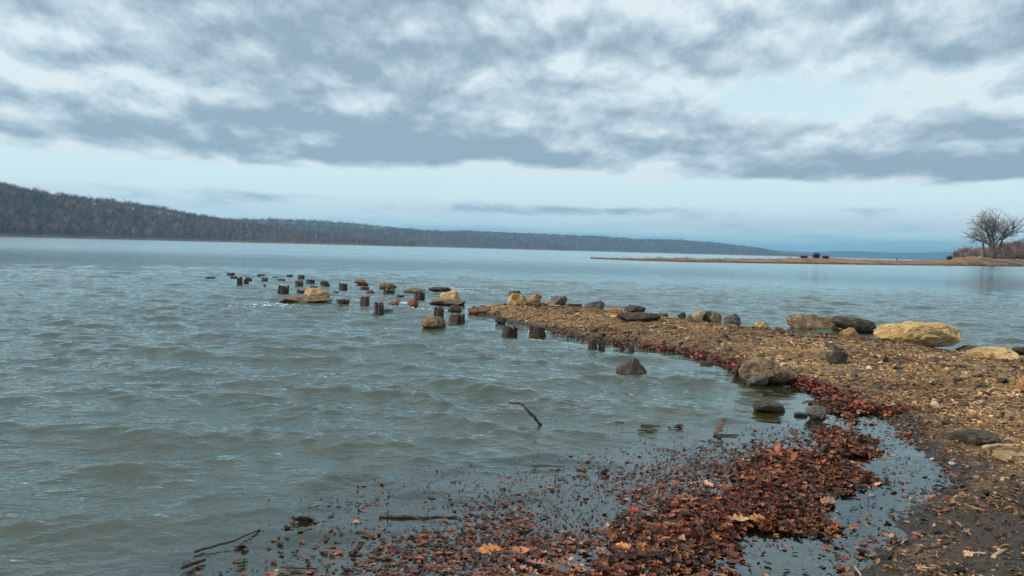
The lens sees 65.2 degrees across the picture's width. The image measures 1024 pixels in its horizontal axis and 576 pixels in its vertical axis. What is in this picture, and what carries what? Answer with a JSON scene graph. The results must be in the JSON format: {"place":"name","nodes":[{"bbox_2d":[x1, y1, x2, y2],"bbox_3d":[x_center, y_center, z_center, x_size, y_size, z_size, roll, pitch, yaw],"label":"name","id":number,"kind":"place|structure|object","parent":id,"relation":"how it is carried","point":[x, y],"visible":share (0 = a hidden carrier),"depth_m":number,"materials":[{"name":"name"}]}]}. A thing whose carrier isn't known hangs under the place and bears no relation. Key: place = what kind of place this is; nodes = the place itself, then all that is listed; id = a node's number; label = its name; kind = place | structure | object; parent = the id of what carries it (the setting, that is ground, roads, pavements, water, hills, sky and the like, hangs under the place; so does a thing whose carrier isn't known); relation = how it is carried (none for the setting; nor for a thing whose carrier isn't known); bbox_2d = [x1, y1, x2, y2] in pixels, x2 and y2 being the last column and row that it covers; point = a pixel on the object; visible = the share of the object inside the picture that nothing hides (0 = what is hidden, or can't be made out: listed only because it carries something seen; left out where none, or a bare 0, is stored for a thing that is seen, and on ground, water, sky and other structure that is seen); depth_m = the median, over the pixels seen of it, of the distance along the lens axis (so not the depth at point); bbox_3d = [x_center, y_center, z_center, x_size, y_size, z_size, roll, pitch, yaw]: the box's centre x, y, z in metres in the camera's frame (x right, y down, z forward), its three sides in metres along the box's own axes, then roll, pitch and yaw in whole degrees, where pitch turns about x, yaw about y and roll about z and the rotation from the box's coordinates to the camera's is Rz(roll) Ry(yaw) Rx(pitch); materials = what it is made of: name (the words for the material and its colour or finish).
{"place":"outdoors","nodes":[
{"label":"outdoors","id":0,"kind":"place"},
{"bbox_2d":[0,195,412,246],"bbox_3d":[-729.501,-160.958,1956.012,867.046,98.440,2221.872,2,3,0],"label":"hill","id":1,"kind":"structure","parent":0,"point":[90,235],"depth_m":1553.67,"materials":[{"name":"plant"}]},
{"bbox_2d":[0,182,416,246],"bbox_3d":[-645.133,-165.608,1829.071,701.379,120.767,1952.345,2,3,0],"label":"forest","id":2,"kind":"object","parent":1,"relation":"on","point":[42,212],"visible":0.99,"depth_m":1585.49,"materials":[{"name":"brown plant"}]},
{"bbox_2d":[280,566,315,568],"bbox_3d":[-1.116,1.458,4.171,0.190,0.013,0.013,2,3,3],"label":"floating stick","id":3,"kind":"object","parent":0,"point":[290,567],"visible":1,"depth_m":4.17,"materials":[{"name":"wood"}]},
{"bbox_2d":[256,223,567,250],"bbox_3d":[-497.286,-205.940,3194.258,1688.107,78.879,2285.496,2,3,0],"label":"hill","id":4,"kind":"structure","parent":0,"point":[484,246],"depth_m":3301.80,"materials":[{"name":"plant"}]},
{"bbox_2d":[187,215,576,250],"bbox_3d":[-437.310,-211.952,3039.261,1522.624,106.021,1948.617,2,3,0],"label":"forest","id":5,"kind":"object","parent":4,"relation":"on","point":[401,233],"visible":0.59,"depth_m":3275.93,"materials":[{"name":"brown plant"}]},
{"bbox_2d":[0,236,1023,575],"bbox_3d":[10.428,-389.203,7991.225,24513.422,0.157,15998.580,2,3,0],"label":"river water","id":6,"kind":"structure","parent":0,"point":[164,406],"depth_m":10.38,"materials":[{"name":"liquid"}]},
{"bbox_2d":[180,558,205,568],"bbox_3d":[-1.669,1.442,4.187,0.024,0.024,0.138,4,3,35],"label":"floating stick","id":7,"kind":"object","parent":6,"relation":"on","point":[187,565],"visible":1,"depth_m":4.18,"materials":[{"name":"wood"}]},
{"bbox_2d":[193,529,259,553],"bbox_3d":[-1.612,1.427,4.535,0.086,0.020,0.437,4,4,37],"label":"floating stick","id":8,"kind":"object","parent":6,"relation":"on","point":[205,548],"visible":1,"depth_m":4.47,"materials":[{"name":"wood"}]},
{"bbox_2d":[232,543,248,554],"bbox_3d":[-1.476,1.414,4.343,0.078,0.066,0.075,4,3,36],"label":"leaf clump","id":9,"kind":"object","parent":6,"relation":"on","point":[241,549],"visible":1,"depth_m":4.34,"materials":[{"name":"plant"}]},
{"bbox_2d":[277,285,288,292],"bbox_3d":[-7.761,0.100,27.122,0.410,0.400,0.409,2,3,0],"label":"timber piling","id":10,"kind":"object","parent":6,"relation":"in","point":[283,289],"visible":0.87,"depth_m":26.99,"materials":[{"name":"black wood"}]},
{"bbox_2d":[289,516,314,522],"bbox_3d":[-1.281,1.413,4.884,0.163,0.066,0.070,1,3,-8],"label":"leaf clump","id":11,"kind":"object","parent":6,"relation":"on","point":[300,519],"visible":1,"depth_m":4.87,"materials":[{"name":"plant"}]},
{"bbox_2d":[280,296,332,301],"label":"boulder","id":12,"kind":"object","parent":6,"relation":"in","point":[309,298],"visible":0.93,"depth_m":22.95,"materials":[{"name":"brown stone"}]},
{"bbox_2d":[304,288,329,297],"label":"boulder","id":13,"kind":"object","parent":6,"relation":"in","point":[314,292],"visible":0.62,"depth_m":24.96,"materials":[{"name":"stone"}]},
{"bbox_2d":[320,281,329,286],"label":"timber piling","id":14,"kind":"object","parent":6,"relation":"in","point":[325,283],"visible":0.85,"depth_m":31.74,"materials":[{"name":"black wood"}]},
{"bbox_2d":[339,283,347,289],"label":"timber piling","id":15,"kind":"object","parent":6,"relation":"in","point":[342,286],"visible":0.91,"depth_m":30.09,"materials":[{"name":"black wood"}]},
{"bbox_2d":[354,279,367,285],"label":"rock","id":16,"kind":"object","parent":6,"relation":"in","point":[361,282],"visible":0.9,"depth_m":33.42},
{"bbox_2d":[359,295,369,304],"bbox_3d":[-4.207,0.405,22.857,0.276,0.399,0.254,3,3,26],"label":"timber piling","id":17,"kind":"object","parent":6,"relation":"in","point":[364,300],"visible":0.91,"depth_m":22.76,"materials":[{"name":"black wood"}]},
{"bbox_2d":[374,301,383,313],"bbox_3d":[-3.323,0.558,20.044,0.250,0.435,0.250,0,3,-25],"label":"timber piling","id":18,"kind":"object","parent":6,"relation":"in","point":[378,308],"visible":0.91,"depth_m":19.95,"materials":[{"name":"black wood"}]},
{"bbox_2d":[226,287,549,331],"bbox_3d":[-3.457,0.380,24.854,8.608,0.146,16.588,2,3,0],"label":"surf foam","id":19,"kind":"object","parent":6,"relation":"on","point":[356,300],"visible":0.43,"depth_m":21.79,"materials":[{"name":"white"}]},
{"bbox_2d":[379,282,396,288],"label":"rock","id":20,"kind":"object","parent":6,"relation":"on","point":[386,285],"visible":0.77,"depth_m":31.46,"materials":[{"name":"brown stone"}]},
{"bbox_2d":[408,299,417,307],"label":"rock","id":21,"kind":"object","parent":6,"relation":"on","point":[413,303],"visible":0.91,"depth_m":22.48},
{"bbox_2d":[403,289,424,292],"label":"rock","id":22,"kind":"object","parent":6,"relation":"on","point":[411,290],"visible":0.84,"depth_m":29.23,"materials":[{"name":"brown stone"}]},
{"bbox_2d":[379,510,457,519],"bbox_3d":[-0.584,1.414,4.986,0.491,0.061,0.071,1,3,-3],"label":"floating stick","id":23,"kind":"object","parent":6,"relation":"on","point":[406,516],"visible":1,"depth_m":4.99,"materials":[{"name":"wood"}]},
{"bbox_2d":[413,292,424,298],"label":"timber piling","id":24,"kind":"object","parent":6,"relation":"in","point":[419,295],"visible":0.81,"depth_m":25.60,"materials":[{"name":"black wood"}]},
{"bbox_2d":[421,315,445,327],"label":"boulder","id":25,"kind":"object","parent":6,"relation":"in","point":[428,321],"visible":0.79,"depth_m":16.76,"materials":[{"name":"brown stone"}]},
{"bbox_2d":[434,306,443,316],"bbox_3d":[-1.774,0.642,19.363,0.264,0.390,0.221,2,3,0],"label":"timber piling","id":26,"kind":"object","parent":6,"relation":"in","point":[439,311],"visible":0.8,"depth_m":19.30,"materials":[{"name":"black wood"}]},
{"bbox_2d":[428,287,450,291],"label":"rock","id":27,"kind":"object","parent":6,"relation":"in","point":[439,289],"visible":0.91,"depth_m":30.25,"materials":[{"name":"stone"}]},
{"bbox_2d":[428,298,465,304],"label":"rock","id":28,"kind":"object","parent":6,"relation":"on","point":[447,301],"visible":0.94,"depth_m":23.48,"materials":[{"name":"brown stone"}]},
{"bbox_2d":[440,290,459,299],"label":"boulder","id":29,"kind":"object","parent":6,"relation":"in","point":[453,294],"visible":0.66,"depth_m":24.86,"materials":[{"name":"stone"}]},
{"bbox_2d":[448,305,461,311],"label":"rock","id":30,"kind":"object","parent":6,"relation":"on","point":[453,308],"visible":0.82,"depth_m":21.18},
{"bbox_2d":[449,313,464,323],"bbox_3d":[-1.250,0.732,18.121,0.372,0.303,0.372,2,3,0],"label":"timber piling","id":31,"kind":"object","parent":6,"relation":"in","point":[458,318],"visible":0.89,"depth_m":18.01,"materials":[{"name":"black wood"}]},
{"bbox_2d":[478,542,500,553],"bbox_3d":[-0.126,1.462,4.492,0.129,0.032,0.103,2,3,0],"label":"fallen leaf","id":32,"kind":"object","parent":6,"relation":"on","point":[485,547],"visible":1,"depth_m":4.50,"materials":[{"name":"plant"}]},
{"bbox_2d":[115,419,873,575],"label":"floating flecks","id":33,"kind":"object","parent":6,"relation":"on","point":[497,555],"visible":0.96,"depth_m":5.18,"materials":[{"name":"brown plant"}]},
{"bbox_2d":[180,425,814,575],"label":"floating leaves","id":34,"kind":"object","parent":6,"relation":"on","point":[476,547],"visible":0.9,"depth_m":4.70,"materials":[{"name":"brown plant"}]},
{"bbox_2d":[513,546,529,552],"bbox_3d":[0.052,1.471,4.492,0.076,0.028,0.086,0,3,-30],"label":"fallen leaf","id":35,"kind":"object","parent":34,"relation":"on","point":[516,548],"visible":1,"depth_m":4.50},
{"bbox_2d":[495,316,506,322],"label":"rock","id":36,"kind":"object","parent":6,"relation":"on","point":[499,319],"visible":0.9,"depth_m":18.27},
{"bbox_2d":[501,325,517,336],"bbox_3d":[-0.059,0.879,15.748,0.298,0.306,0.302,0,3,-28],"label":"timber piling","id":37,"kind":"object","parent":6,"relation":"in","point":[508,331],"visible":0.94,"depth_m":15.64,"materials":[{"name":"black wood"}]},
{"bbox_2d":[508,401,541,425],"bbox_3d":[0.129,1.215,7.691,0.333,0.234,0.064,2,3,2],"label":"branch","id":38,"kind":"object","parent":6,"relation":"in","point":[531,414],"visible":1,"depth_m":7.68,"materials":[{"name":"brown plant"}]},
{"bbox_2d":[529,293,541,301],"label":"rock","id":39,"kind":"object","parent":6,"relation":"on","point":[535,297],"visible":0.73,"depth_m":25.94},
{"bbox_2d":[529,325,545,335],"bbox_3d":[0.506,0.888,15.906,0.345,0.298,0.344,2,3,0],"label":"timber piling","id":40,"kind":"object","parent":6,"relation":"in","point":[535,330],"visible":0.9,"depth_m":15.79,"materials":[{"name":"black wood"}]},
{"bbox_2d":[551,295,566,304],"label":"rock","id":41,"kind":"object","parent":6,"relation":"on","point":[559,300],"visible":0.8,"depth_m":24.77,"materials":[{"name":"stone"}]},
{"bbox_2d":[588,339,596,349],"bbox_3d":[1.389,1.019,13.786,0.182,0.278,0.171,2,3,0],"label":"timber piling","id":42,"kind":"object","parent":6,"relation":"in","point":[592,344],"visible":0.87,"depth_m":13.71,"materials":[{"name":"black wood"}]},
{"bbox_2d":[598,339,604,350],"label":"timber piling","id":43,"kind":"object","parent":6,"relation":"in","point":[602,346],"visible":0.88,"depth_m":13.75,"materials":[{"name":"black wood"}]},
{"bbox_2d":[616,358,646,374],"bbox_3d":[1.652,1.132,11.046,0.424,0.330,0.334,2,3,0],"label":"boulder","id":44,"kind":"object","parent":6,"relation":"in","point":[632,366],"visible":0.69,"depth_m":10.98,"materials":[{"name":"stone"}]},
{"bbox_2d":[713,419,724,433],"bbox_3d":[1.957,1.310,7.556,0.105,0.164,0.093,3,3,28],"label":"curled bark","id":45,"kind":"object","parent":6,"relation":"on","point":[719,428],"visible":1,"depth_m":7.58,"materials":[{"name":"brown plant"}]},
{"bbox_2d":[528,379,911,575],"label":"leaf litter","id":46,"kind":"object","parent":6,"relation":"on","point":[776,490],"visible":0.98,"depth_m":5.17,"materials":[{"name":"plant"}]},
{"bbox_2d":[616,541,629,548],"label":"fallen leaf","id":47,"kind":"object","parent":46,"relation":"on","point":[624,545],"visible":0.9,"depth_m":4.52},
{"bbox_2d":[727,514,748,521],"bbox_3d":[1.401,1.430,4.959,0.127,0.051,0.077,4,3,36],"label":"fallen leaf","id":48,"kind":"object","parent":46,"relation":"on","point":[740,518],"visible":1,"depth_m":4.98,"materials":[{"name":"plant"}]},
{"bbox_2d":[749,512,765,520],"bbox_3d":[1.543,1.446,5.041,0.083,0.046,0.074,0,3,-27],"label":"fallen leaf","id":49,"kind":"object","parent":46,"relation":"on","point":[751,517],"visible":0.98,"depth_m":5.05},
{"bbox_2d":[820,496,834,504],"bbox_3d":[2.162,1.453,5.479,0.112,0.052,0.051,2,3,0],"label":"fallen leaf","id":50,"kind":"object","parent":46,"relation":"on","point":[824,499],"visible":1,"depth_m":5.49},
{"bbox_2d":[713,433,738,435],"bbox_3d":[2.012,1.379,7.509,0.251,0.027,0.029,1,3,-7],"label":"floating stick","id":51,"kind":"object","parent":6,"relation":"on","point":[714,434],"visible":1,"depth_m":7.50,"materials":[{"name":"wood"}]},
{"bbox_2d":[734,364,739,375],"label":"rock","id":52,"kind":"object","parent":6,"relation":"on","point":[736,369],"visible":0.81,"depth_m":11.25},
{"bbox_2d":[752,401,784,412],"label":"rock","id":53,"kind":"object","parent":6,"relation":"on","point":[768,406],"visible":0.96,"depth_m":8.66,"materials":[{"name":"stone"}]},
{"bbox_2d":[794,412,806,416],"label":"rock","id":54,"kind":"object","parent":6,"relation":"on","point":[803,414],"visible":0.94,"depth_m":8.53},
{"bbox_2d":[786,313,837,328],"bbox_3d":[7.107,0.849,18.755,1.265,0.490,0.585,2,3,0],"label":"boulder","id":55,"kind":"object","parent":6,"relation":"in","point":[811,321],"visible":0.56,"depth_m":18.60,"materials":[{"name":"brown stone"}]},
{"bbox_2d":[707,412,961,575],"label":"puddle leaves","id":56,"kind":"object","parent":6,"relation":"on","point":[851,508],"visible":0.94,"depth_m":5.47,"materials":[{"name":"brown plant"}]},
{"bbox_2d":[713,413,957,575],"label":"puddle flecks","id":57,"kind":"object","parent":6,"relation":"on","point":[837,559],"visible":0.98,"depth_m":5.33,"materials":[{"name":"brown plant"}]},
{"bbox_2d":[831,316,876,332],"bbox_3d":[7.921,0.857,18.427,1.084,0.402,0.564,2,3,0],"label":"boulder","id":58,"kind":"object","parent":6,"relation":"on","point":[859,325],"visible":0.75,"depth_m":18.23,"materials":[{"name":"stone"}]},
{"bbox_2d":[0,0,1023,252],"label":"sky","id":59,"kind":"structure","parent":0,"point":[782,125],"materials":[{"name":"grey"}]},
{"bbox_2d":[197,304,1023,575],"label":"beach ground","id":60,"kind":"structure","parent":0,"point":[248,563],"depth_m":5.78,"materials":[{"name":"gravel"}]},
{"bbox_2d":[468,308,490,313],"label":"rock","id":61,"kind":"object","parent":60,"relation":"on","point":[476,311],"visible":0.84,"depth_m":20.69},
{"bbox_2d":[508,293,531,305],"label":"boulder","id":62,"kind":"object","parent":60,"relation":"on","point":[518,299],"visible":0.79,"depth_m":21.60,"materials":[{"name":"stone"}]},
{"bbox_2d":[535,302,547,306],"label":"rock","id":63,"kind":"object","parent":60,"relation":"on","point":[540,304],"visible":0.65,"depth_m":21.27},
{"bbox_2d":[253,414,907,575],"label":"sunken leaves","id":64,"kind":"object","parent":60,"relation":"on","point":[441,511],"visible":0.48,"depth_m":5.33,"materials":[{"name":"brown plant"}]},
{"bbox_2d":[584,300,604,308],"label":"rock","id":65,"kind":"object","parent":60,"relation":"on","point":[600,304],"visible":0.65,"depth_m":23.31,"materials":[{"name":"stone"}]},
{"bbox_2d":[604,308,621,312],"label":"rock","id":66,"kind":"object","parent":60,"relation":"on","point":[615,310],"visible":0.69,"depth_m":20.43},
{"bbox_2d":[617,312,661,321],"bbox_3d":[2.830,0.657,17.815,0.991,0.242,0.534,1,3,-16],"label":"rock","id":67,"kind":"object","parent":60,"relation":"on","point":[634,316],"visible":0.9,"depth_m":17.65,"materials":[{"name":"stone"}]},
{"bbox_2d":[624,305,645,312],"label":"rock","id":68,"kind":"object","parent":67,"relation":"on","point":[633,308],"visible":0.8,"depth_m":22.39,"materials":[{"name":"stone"}]},
{"bbox_2d":[693,310,703,320],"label":"rock","id":69,"kind":"object","parent":60,"relation":"on","point":[698,315],"visible":0.68,"depth_m":19.98,"materials":[{"name":"beige stone"}]},
{"bbox_2d":[703,311,711,321],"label":"rock","id":70,"kind":"object","parent":60,"relation":"on","point":[707,315],"visible":0.62,"depth_m":20.06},
{"bbox_2d":[710,311,721,322],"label":"rock","id":71,"kind":"object","parent":60,"relation":"on","point":[715,317],"visible":0.73,"depth_m":19.76,"materials":[{"name":"brown stone"}]},
{"bbox_2d":[546,331,911,416],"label":"red leaf litter","id":72,"kind":"object","parent":60,"relation":"on","point":[829,391],"visible":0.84,"depth_m":10.15,"materials":[{"name":"plant"}]},
{"bbox_2d":[723,313,740,325],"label":"rock","id":73,"kind":"object","parent":60,"relation":"on","point":[734,318],"visible":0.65,"depth_m":19.23,"materials":[{"name":"stone"}]},
{"bbox_2d":[470,304,1023,575],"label":"pebbles","id":74,"kind":"object","parent":60,"relation":"on","point":[918,427],"visible":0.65,"depth_m":11.10,"materials":[{"name":"brown stone"}]},
{"bbox_2d":[472,303,1023,572],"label":"cobbles","id":75,"kind":"object","parent":60,"relation":"on","point":[969,516],"visible":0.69,"depth_m":11.30,"materials":[{"name":"brown stone"}]},
{"bbox_2d":[473,305,1023,575],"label":"wood chips","id":76,"kind":"object","parent":60,"relation":"on","point":[840,385],"visible":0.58,"depth_m":10.88,"materials":[{"name":"wood"}]},
{"bbox_2d":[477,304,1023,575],"bbox_3d":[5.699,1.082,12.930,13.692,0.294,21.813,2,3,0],"label":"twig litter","id":77,"kind":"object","parent":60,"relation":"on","point":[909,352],"visible":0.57,"depth_m":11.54,"materials":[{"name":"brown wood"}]},
{"bbox_2d":[746,374,768,385],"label":"rock","id":78,"kind":"object","parent":60,"relation":"on","point":[760,380],"visible":0.87,"depth_m":10.40,"materials":[{"name":"stone"}]},
{"bbox_2d":[754,322,768,327],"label":"rock","id":79,"kind":"object","parent":60,"relation":"on","point":[761,324],"visible":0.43,"depth_m":18.42,"materials":[{"name":"stone"}]},
{"bbox_2d":[738,357,798,385],"bbox_3d":[3.438,1.143,10.807,0.834,0.409,0.587,4,4,37],"label":"boulder","id":80,"kind":"object","parent":60,"relation":"on","point":[775,372],"visible":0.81,"depth_m":10.61,"materials":[{"name":"grey stone"}]},
{"bbox_2d":[793,364,811,373],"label":"rock","id":81,"kind":"object","parent":60,"relation":"on","point":[804,368],"visible":0.81,"depth_m":11.19,"materials":[{"name":"beige stone"}]},
{"bbox_2d":[805,404,826,421],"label":"rock","id":82,"kind":"object","parent":60,"relation":"on","point":[817,412],"visible":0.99,"depth_m":8.37,"materials":[{"name":"stone"}]},
{"bbox_2d":[826,349,847,364],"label":"rock","id":83,"kind":"object","parent":60,"relation":"on","point":[837,357],"visible":0.86,"depth_m":11.63,"materials":[{"name":"stone"}]},
{"bbox_2d":[671,343,1023,575],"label":"beach leaves","id":84,"kind":"object","parent":60,"relation":"on","point":[909,550],"visible":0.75,"depth_m":5.61,"materials":[{"name":"brown plant"}]},
{"bbox_2d":[839,327,858,336],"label":"rock","id":85,"kind":"object","parent":60,"relation":"on","point":[850,331],"visible":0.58,"depth_m":16.96,"materials":[{"name":"stone"}]},
{"bbox_2d":[873,320,962,346],"bbox_3d":[7.864,0.883,15.403,1.726,0.474,1.000,2,3,0],"label":"boulder","id":86,"kind":"object","parent":60,"relation":"on","point":[934,334],"visible":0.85,"depth_m":15.05,"materials":[{"name":"stone"}]},
{"bbox_2d":[919,541,949,550],"bbox_3d":[2.440,1.484,4.597,0.296,0.023,0.042,0,3,-30],"label":"beach stick","id":87,"kind":"object","parent":60,"relation":"on","point":[933,547],"visible":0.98,"depth_m":4.56,"materials":[{"name":"wood"}]},
{"bbox_2d":[943,489,961,495],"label":"rock","id":88,"kind":"object","parent":60,"relation":"on","point":[951,492],"visible":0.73,"depth_m":5.70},
{"bbox_2d":[950,477,967,483],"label":"rock","id":89,"kind":"object","parent":60,"relation":"on","point":[954,479],"visible":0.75,"depth_m":6.07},
{"bbox_2d":[956,345,979,350],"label":"rock","id":90,"kind":"object","parent":60,"relation":"on","point":[966,347],"visible":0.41,"depth_m":15.09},
{"bbox_2d":[945,429,999,445],"bbox_3d":[4.173,1.351,7.237,0.385,0.124,0.343,2,3,0],"label":"rock","id":91,"kind":"object","parent":60,"relation":"on","point":[974,437],"visible":0.87,"depth_m":7.15,"materials":[{"name":"stone"}]},
{"bbox_2d":[966,346,1019,359],"bbox_3d":[7.689,1.046,12.821,0.754,0.235,0.570,3,3,28],"label":"boulder","id":92,"kind":"object","parent":60,"relation":"on","point":[994,352],"visible":0.81,"depth_m":12.63,"materials":[{"name":"stone"}]},
{"bbox_2d":[981,443,1014,448],"bbox_3d":[4.252,1.388,7.014,0.283,0.055,0.088,2,3,0],"label":"beach stick","id":93,"kind":"object","parent":60,"relation":"on","point":[986,446],"visible":0.98,"depth_m":7.00,"materials":[{"name":"wood"}]},
{"bbox_2d":[991,548,1007,558],"bbox_3d":[2.712,1.471,4.448,0.242,0.036,0.029,-1,4,-45],"label":"beach stick","id":94,"kind":"object","parent":60,"relation":"on","point":[997,553],"visible":0.99,"depth_m":4.43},
{"bbox_2d":[991,450,1023,460],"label":"rock","id":95,"kind":"object","parent":60,"relation":"on","point":[1002,455],"visible":0.98,"depth_m":6.60,"materials":[{"name":"beige stone"}]},
{"bbox_2d":[1012,347,1023,354],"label":"rock","id":96,"kind":"object","parent":60,"relation":"on","point":[1018,350],"visible":0.83,"depth_m":14.96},
{"bbox_2d":[1015,375,1023,391],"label":"rock","id":97,"kind":"object","parent":60,"relation":"on","point":[1020,383],"visible":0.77,"depth_m":9.37,"materials":[{"name":"stone"}]},
{"bbox_2d":[448,234,792,256],"bbox_3d":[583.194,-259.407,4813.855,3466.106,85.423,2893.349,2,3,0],"label":"hill","id":98,"kind":"structure","parent":0,"point":[648,250],"depth_m":4844.62,"materials":[{"name":"plant"}]},
{"bbox_2d":[361,227,807,256],"bbox_3d":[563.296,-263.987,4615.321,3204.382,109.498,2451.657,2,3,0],"label":"forest","id":99,"kind":"object","parent":98,"relation":"on","point":[770,252],"visible":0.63,"depth_m":4846.16,"materials":[{"name":"grey plant"}]},
{"bbox_2d":[590,256,1023,266],"bbox_3d":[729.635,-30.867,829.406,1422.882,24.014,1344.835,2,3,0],"label":"sandbar","id":100,"kind":"structure","parent":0,"point":[969,261],"depth_m":218.19,"materials":[{"name":"sand"}]},
{"bbox_2d":[612,256,967,262],"bbox_3d":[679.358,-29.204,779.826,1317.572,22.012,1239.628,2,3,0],"label":"dead grass","id":101,"kind":"structure","parent":100,"relation":"on","point":[754,258],"depth_m":189.50,"materials":[{"name":"brown plant"}]},
{"bbox_2d":[977,231,986,256],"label":"broken tree","id":102,"kind":"object","parent":100,"relation":"on","point":[982,240],"visible":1,"depth_m":334.89,"materials":[{"name":"grey plant"}]},
{"bbox_2d":[961,207,1023,258],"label":"bare tree","id":103,"kind":"object","parent":100,"relation":"on","point":[992,228],"visible":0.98,"depth_m":350.08,"materials":[{"name":"grey plant"}]},
{"bbox_2d":[978,256,1018,263],"bbox_3d":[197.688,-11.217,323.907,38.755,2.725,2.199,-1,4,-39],"label":"driftwood log","id":104,"kind":"object","parent":100,"relation":"on","point":[996,260],"visible":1,"depth_m":319.78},
{"bbox_2d":[1008,254,1023,259],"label":"bare bush","id":105,"kind":"object","parent":100,"relation":"on","point":[1016,256],"visible":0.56,"depth_m":399.12,"materials":[{"name":"brown plant"}]},
{"bbox_2d":[769,250,999,259],"bbox_3d":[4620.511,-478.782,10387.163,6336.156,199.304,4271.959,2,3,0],"label":"hill","id":106,"kind":"structure","parent":0,"point":[892,255],"depth_m":9957.33,"materials":[{"name":"blue plant"}]},
{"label":"hill","id":107,"kind":"structure","parent":0,"visible":0},
{"bbox_2d":[950,238,1023,258],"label":"forest","id":108,"kind":"object","parent":107,"relation":"on","point":[1017,247],"visible":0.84,"depth_m":657.94,"materials":[{"name":"brown plant"}]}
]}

